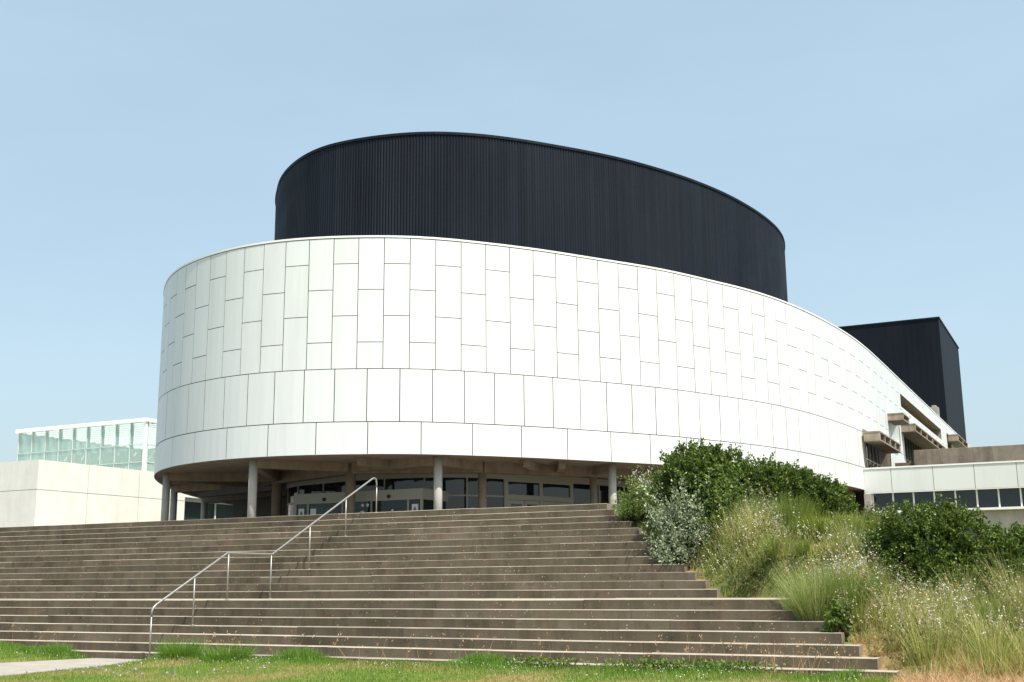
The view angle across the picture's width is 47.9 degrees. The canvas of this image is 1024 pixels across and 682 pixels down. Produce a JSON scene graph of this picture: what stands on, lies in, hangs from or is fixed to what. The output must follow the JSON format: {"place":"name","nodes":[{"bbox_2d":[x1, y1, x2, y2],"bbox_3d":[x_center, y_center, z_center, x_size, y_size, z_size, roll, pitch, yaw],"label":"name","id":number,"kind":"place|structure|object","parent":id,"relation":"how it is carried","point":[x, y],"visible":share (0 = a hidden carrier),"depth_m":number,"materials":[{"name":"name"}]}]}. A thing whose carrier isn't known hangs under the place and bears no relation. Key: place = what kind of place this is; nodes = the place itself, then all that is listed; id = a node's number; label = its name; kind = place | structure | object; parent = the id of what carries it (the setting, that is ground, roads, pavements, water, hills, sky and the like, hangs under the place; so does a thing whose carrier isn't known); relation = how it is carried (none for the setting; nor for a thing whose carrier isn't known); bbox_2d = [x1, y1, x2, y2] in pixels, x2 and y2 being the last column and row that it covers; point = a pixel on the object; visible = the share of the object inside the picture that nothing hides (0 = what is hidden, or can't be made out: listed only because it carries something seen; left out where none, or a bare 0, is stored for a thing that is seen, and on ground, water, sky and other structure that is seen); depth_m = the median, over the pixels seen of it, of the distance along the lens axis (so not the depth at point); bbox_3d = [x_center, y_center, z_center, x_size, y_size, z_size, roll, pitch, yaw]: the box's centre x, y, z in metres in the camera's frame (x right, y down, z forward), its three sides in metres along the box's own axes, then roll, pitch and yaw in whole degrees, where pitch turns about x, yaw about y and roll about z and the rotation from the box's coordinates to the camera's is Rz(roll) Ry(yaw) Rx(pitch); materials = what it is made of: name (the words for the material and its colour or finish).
{"place":"outdoors","nodes":[
{"label":"outdoors","id":0,"kind":"place"},
{"bbox_2d":[0,658,143,675],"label":"path","id":1,"kind":"structure","parent":0,"point":[12,668],"depth_m":21.09,"materials":[{"name":"concrete"}]},
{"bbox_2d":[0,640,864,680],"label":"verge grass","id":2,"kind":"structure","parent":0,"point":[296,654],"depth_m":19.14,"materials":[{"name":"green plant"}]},
{"bbox_2d":[0,643,1023,681],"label":"lawn","id":3,"kind":"structure","parent":0,"point":[305,679],"depth_m":17.74,"materials":[{"name":"plant"}]},
{"bbox_2d":[4,662,264,675],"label":"lilac flowers","id":4,"kind":"object","parent":3,"relation":"on","point":[129,671],"visible":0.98,"depth_m":18.22,"materials":[{"name":"purple plant"}]},
{"bbox_2d":[146,634,210,660],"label":"grass tuft","id":5,"kind":"object","parent":3,"relation":"on","point":[173,652],"visible":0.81,"depth_m":21.37,"materials":[{"name":"green plant"}]},
{"bbox_2d":[197,639,263,661],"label":"grass tuft","id":6,"kind":"object","parent":3,"relation":"on","point":[230,654],"visible":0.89,"depth_m":20.94,"materials":[{"name":"green plant"}]},
{"bbox_2d":[4,652,868,681],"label":"clover flowers","id":7,"kind":"object","parent":3,"relation":"on","point":[499,666],"visible":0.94,"depth_m":17.62,"materials":[{"name":"white plant"}]},
{"bbox_2d":[0,503,899,677],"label":"stone staircase","id":8,"kind":"structure","parent":3,"relation":"on","point":[579,580],"depth_m":24.24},
{"bbox_2d":[149,477,377,655],"bbox_3d":[-5.224,4.855,25.917,0.090,4.125,7.881,-6,-13,26],"label":"handrail","id":9,"kind":"object","parent":8,"relation":"on","point":[215,561],"visible":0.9,"depth_m":25.09,"materials":[{"name":"silver metal"}]},
{"bbox_2d":[8,626,909,675],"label":"seed stalks","id":10,"kind":"object","parent":3,"relation":"on","point":[746,645],"visible":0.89,"depth_m":17.21,"materials":[{"name":"plant"}]},
{"bbox_2d":[490,654,804,675],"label":"broadleaf weeds","id":11,"kind":"object","parent":3,"relation":"on","point":[680,663],"visible":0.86,"depth_m":17.54,"materials":[{"name":"green plant"}]},
{"bbox_2d":[0,0,1023,461],"label":"sky","id":12,"kind":"structure","parent":0,"point":[141,140],"materials":[{"name":"blue"}]},
{"bbox_2d":[154,131,970,520],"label":"concert hall","id":13,"kind":"structure","parent":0,"point":[426,321],"depth_m":53.10,"materials":[{"name":"white"}]},
{"bbox_2d":[288,486,296,515],"bbox_3d":[-10.969,8.728,57.258,0.109,2.885,1.862,5,-13,-25],"label":"window","id":14,"kind":"structure","parent":13,"relation":"in","point":[293,490],"depth_m":57.29,"materials":[{"name":"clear glass"}]},
{"bbox_2d":[299,484,322,493],"bbox_3d":[-9.777,8.413,55.789,1.878,2.885,0.034,-11,-15,40],"label":"window","id":15,"kind":"structure","parent":13,"relation":"in","point":[317,488],"depth_m":56.00,"materials":[{"name":"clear glass"}]},
{"bbox_2d":[324,482,344,492],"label":"window","id":16,"kind":"structure","parent":13,"relation":"in","point":[338,486],"depth_m":54.85,"materials":[{"name":"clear glass"}]},
{"bbox_2d":[356,479,383,490],"bbox_3d":[-6.735,7.898,53.435,1.878,2.885,0.037,-7,-13,28],"label":"window","id":17,"kind":"structure","parent":13,"relation":"in","point":[370,486],"depth_m":53.57,"materials":[{"name":"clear glass"}]},
{"bbox_2d":[385,478,423,489],"bbox_3d":[-4.944,7.732,52.712,1.872,2.885,0.076,-4,-12,15],"label":"window","id":18,"kind":"structure","parent":13,"relation":"in","point":[403,483],"depth_m":52.92,"materials":[{"name":"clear glass"}]},
{"bbox_2d":[425,478,465,508],"bbox_3d":[-3.026,7.678,52.534,1.868,2.885,0.090,0,-12,-4],"label":"window","id":19,"kind":"structure","parent":13,"relation":"in","point":[454,486],"depth_m":52.72,"materials":[{"name":"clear glass"}]},
{"bbox_2d":[468,478,503,507],"bbox_3d":[-1.192,7.776,53.089,1.880,2.885,0.073,6,-13,-29],"label":"window","id":20,"kind":"structure","parent":13,"relation":"in","point":[494,486],"depth_m":53.31,"materials":[{"name":"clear glass"}]},
{"bbox_2d":[508,500,523,506],"bbox_3d":[0.183,8.410,53.893,0.927,1.905,0.091,8,-15,-36],"label":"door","id":21,"kind":"structure","parent":13,"relation":"in","point":[512,503],"depth_m":54.03,"materials":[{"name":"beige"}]},
{"bbox_2d":[524,501,539,506],"bbox_3d":[0.931,8.522,54.469,0.929,1.905,0.095,9,-15,-38],"label":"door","id":22,"kind":"structure","parent":13,"relation":"in","point":[526,503],"depth_m":54.58,"materials":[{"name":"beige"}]},
{"bbox_2d":[543,501,556,505],"bbox_3d":[1.794,8.668,55.215,0.928,1.905,0.092,10,-16,-42],"label":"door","id":23,"kind":"structure","parent":13,"relation":"in","point":[544,503],"depth_m":55.33,"materials":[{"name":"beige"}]},
{"bbox_2d":[557,502,569,504],"bbox_3d":[2.484,8.795,55.856,0.927,1.905,0.091,10,-16,-43],"label":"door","id":24,"kind":"structure","parent":13,"relation":"in","point":[558,503],"depth_m":55.95,"materials":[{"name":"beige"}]},
{"bbox_2d":[573,484,597,504],"bbox_3d":[3.667,8.549,57.041,1.830,2.885,0.003,10,-16,-42],"label":"window","id":25,"kind":"structure","parent":13,"relation":"in","point":[581,492],"depth_m":57.03,"materials":[{"name":"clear glass"}]},
{"bbox_2d":[600,486,623,503],"bbox_3d":[5.058,8.799,58.310,1.830,2.885,0.004,10,-16,-42],"label":"window","id":26,"kind":"structure","parent":13,"relation":"in","point":[604,492],"depth_m":58.24,"materials":[{"name":"black glass"}]},
{"bbox_2d":[862,429,890,467],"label":"window","id":27,"kind":"structure","parent":13,"relation":"in","point":[873,457],"depth_m":77.24,"materials":[{"name":"grey glass"}]},
{"bbox_2d":[839,316,966,441],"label":"stage tower","id":28,"kind":"structure","parent":13,"relation":"on","point":[919,357],"depth_m":132.85,"materials":[{"name":"metal"}]},
{"bbox_2d":[904,434,925,461],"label":"window","id":29,"kind":"structure","parent":13,"relation":"in","point":[910,445],"depth_m":93.87,"materials":[{"name":"grey glass"}]},
{"bbox_2d":[930,405,939,416],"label":"roof vent","id":30,"kind":"object","parent":13,"relation":"on","point":[935,408],"visible":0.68,"depth_m":124.20,"materials":[{"name":"white metal"}]},
{"bbox_2d":[616,480,1023,681],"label":"hillside","id":31,"kind":"structure","parent":0,"point":[739,592],"depth_m":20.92,"materials":[{"name":"green plant"}]},
{"bbox_2d":[610,459,662,520],"bbox_3d":[2.909,3.301,25.611,1.584,1.405,1.415,-6,-13,26],"label":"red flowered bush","id":32,"kind":"object","parent":31,"relation":"on","point":[632,506],"visible":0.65,"depth_m":25.47,"materials":[{"name":"green plant"}]},
{"bbox_2d":[636,467,737,565],"bbox_3d":[3.692,3.576,23.293,2.384,2.133,1.805,-6,-13,26],"label":"silver leaved shrub","id":33,"kind":"object","parent":31,"relation":"on","point":[676,538],"visible":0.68,"depth_m":23.04,"materials":[{"name":"green plant"}]},
{"bbox_2d":[648,437,765,523],"bbox_3d":[4.134,2.934,23.948,2.640,1.907,1.993,-11,-15,41],"label":"evergreen shrub","id":34,"kind":"object","parent":31,"relation":"on","point":[693,459],"visible":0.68,"depth_m":23.66,"materials":[{"name":"green plant"}]},
{"bbox_2d":[692,452,749,532],"bbox_3d":[4.203,3.062,23.105,1.217,1.750,1.330,-6,-13,26],"label":"leafy green bush","id":35,"kind":"object","parent":31,"relation":"on","point":[720,487],"visible":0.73,"depth_m":22.88,"materials":[{"name":"green plant"}]},
{"bbox_2d":[727,547,773,590],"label":"green plant","id":36,"kind":"object","parent":31,"relation":"on","point":[743,581],"visible":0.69,"depth_m":21.08,"materials":[{"name":"green plant"}]},
{"bbox_2d":[660,474,904,596],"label":"white wildflowers","id":37,"kind":"object","parent":31,"relation":"on","point":[780,534],"visible":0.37,"depth_m":21.25,"materials":[{"name":"green plant"}]},
{"bbox_2d":[758,493,832,530],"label":"ornamental grass","id":38,"kind":"object","parent":31,"relation":"on","point":[800,507],"depth_m":21.98,"materials":[{"name":"green plant"}]},
{"bbox_2d":[769,538,821,590],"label":"green plant","id":39,"kind":"object","parent":31,"relation":"on","point":[793,574],"visible":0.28,"depth_m":20.73,"materials":[{"name":"green plant"}]},
{"bbox_2d":[734,451,858,517],"bbox_3d":[5.572,2.948,23.351,2.848,1.528,1.634,-6,-13,26],"label":"evergreen shrub","id":40,"kind":"object","parent":31,"relation":"on","point":[834,493],"visible":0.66,"depth_m":22.95,"materials":[{"name":"green plant"}]},
{"bbox_2d":[750,552,887,620],"bbox_3d":[4.890,3.965,18.675,2.300,1.102,2.262,-6,-13,26],"label":"feathery plant","id":41,"kind":"object","parent":31,"relation":"on","point":[805,604],"visible":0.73,"depth_m":18.38,"materials":[{"name":"grass blades"},{"name":"foliage"}]},
{"bbox_2d":[781,504,864,536],"bbox_3d":[5.817,3.398,21.727,1.895,0.608,1.847,-6,-13,26],"label":"grass mound","id":42,"kind":"object","parent":31,"relation":"on","point":[814,525],"depth_m":21.39,"materials":[{"name":"green plant"}]},
{"bbox_2d":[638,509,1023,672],"bbox_3d":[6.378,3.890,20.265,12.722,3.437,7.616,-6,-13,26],"label":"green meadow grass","id":43,"kind":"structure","parent":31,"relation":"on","point":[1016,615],"depth_m":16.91,"materials":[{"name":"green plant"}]},
{"bbox_2d":[640,499,1023,662],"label":"leafy weeds","id":44,"kind":"object","parent":31,"relation":"on","point":[903,626],"visible":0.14,"depth_m":17.25,"materials":[{"name":"green plant"}]},
{"bbox_2d":[820,594,861,634],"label":"bright leafy plant","id":45,"kind":"object","parent":31,"relation":"on","point":[842,621],"visible":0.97,"depth_m":17.80,"materials":[{"name":"green plant"}]},
{"bbox_2d":[825,507,884,536],"bbox_3d":[6.556,3.409,21.713,1.589,0.553,1.586,-6,-13,26],"label":"grass mound","id":46,"kind":"object","parent":31,"relation":"on","point":[857,522],"depth_m":21.40,"materials":[{"name":"green plant"}]},
{"bbox_2d":[798,558,915,608],"bbox_3d":[5.471,3.867,18.550,2.114,0.860,2.026,8,-15,-36],"label":"feathery plant","id":47,"kind":"object","parent":31,"relation":"on","point":[869,583],"visible":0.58,"depth_m":18.23,"materials":[{"name":"green plant"}]},
{"bbox_2d":[844,502,901,541],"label":"olive green shrub","id":48,"kind":"object","parent":31,"relation":"on","point":[872,510],"visible":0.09,"depth_m":23.29,"materials":[{"name":"green plant"}]},
{"bbox_2d":[813,551,1023,659],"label":"wildflowers","id":49,"kind":"object","parent":31,"relation":"on","point":[914,597],"visible":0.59,"depth_m":17.53,"materials":[{"name":"white plant"}]},
{"bbox_2d":[856,492,1014,599],"bbox_3d":[7.176,3.593,19.423,2.801,2.126,2.160,-6,-13,26],"label":"evergreen shrub","id":50,"kind":"object","parent":31,"relation":"on","point":[924,537],"visible":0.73,"depth_m":19.32,"materials":[{"name":"green plant"}]},
{"bbox_2d":[973,521,1023,589],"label":"evergreen shrub","id":51,"kind":"object","parent":31,"relation":"on","point":[1012,542],"visible":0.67,"depth_m":18.80,"materials":[{"name":"green plant"}]},
{"bbox_2d":[836,601,1023,681],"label":"dry grass","id":52,"kind":"structure","parent":0,"point":[918,678],"depth_m":15.59,"materials":[{"name":"plant"}]},
{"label":"plaza","id":53,"kind":"structure","parent":0,"visible":0},
{"bbox_2d":[0,459,233,526],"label":"concrete annex","id":54,"kind":"object","parent":53,"relation":"on","point":[38,492],"visible":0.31,"depth_m":78.92,"materials":[{"name":"white concrete"}]},
{"bbox_2d":[15,418,156,471],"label":"glass pavilion","id":55,"kind":"structure","parent":54,"relation":"on","point":[140,438],"depth_m":92.44,"materials":[{"name":"grey"}]},
{"bbox_2d":[184,498,233,519],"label":"window","id":56,"kind":"structure","parent":54,"relation":"in","point":[192,510],"depth_m":91.05,"materials":[{"name":"teal glass"}]},
{"bbox_2d":[863,460,1023,533],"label":"wing","id":57,"kind":"structure","parent":53,"relation":"on","point":[994,491],"depth_m":67.25,"materials":[{"name":"white paint"}]},
{"bbox_2d":[872,493,892,510],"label":"window","id":58,"kind":"structure","parent":57,"relation":"in","point":[881,500],"depth_m":69.21,"materials":[{"name":"black glass"}]},
{"bbox_2d":[892,492,912,509],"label":"window","id":59,"kind":"structure","parent":57,"relation":"in","point":[899,498],"depth_m":68.73,"materials":[{"name":"black glass"}]},
{"bbox_2d":[895,462,913,465],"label":"roof box","id":60,"kind":"object","parent":57,"relation":"on","point":[905,464],"visible":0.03,"depth_m":75.38,"materials":[{"name":"concrete"}]},
{"bbox_2d":[912,492,933,507],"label":"window","id":61,"kind":"structure","parent":57,"relation":"in","point":[918,497],"depth_m":68.23,"materials":[{"name":"black glass"}]},
{"bbox_2d":[933,491,954,506],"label":"window","id":62,"kind":"structure","parent":57,"relation":"in","point":[949,494],"depth_m":67.69,"materials":[{"name":"black glass"}]},
{"bbox_2d":[954,490,976,507],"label":"window","id":63,"kind":"structure","parent":57,"relation":"in","point":[970,495],"depth_m":67.12,"materials":[{"name":"black glass"}]},
{"bbox_2d":[913,444,1023,464],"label":"parapet wall","id":64,"kind":"structure","parent":57,"relation":"on","point":[971,454],"depth_m":72.79,"materials":[{"name":"brown concrete"}]},
{"bbox_2d":[976,489,998,507],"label":"window","id":65,"kind":"structure","parent":57,"relation":"in","point":[985,498],"depth_m":66.63,"materials":[{"name":"black glass"}]},
{"bbox_2d":[997,488,1020,506],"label":"window","id":66,"kind":"structure","parent":57,"relation":"in","point":[1010,497],"depth_m":66.11,"materials":[{"name":"black glass"}]},
{"bbox_2d":[1019,488,1023,505],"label":"window","id":67,"kind":"structure","parent":57,"relation":"in","point":[1021,489],"depth_m":65.79,"materials":[{"name":"white glass"}]}
]}

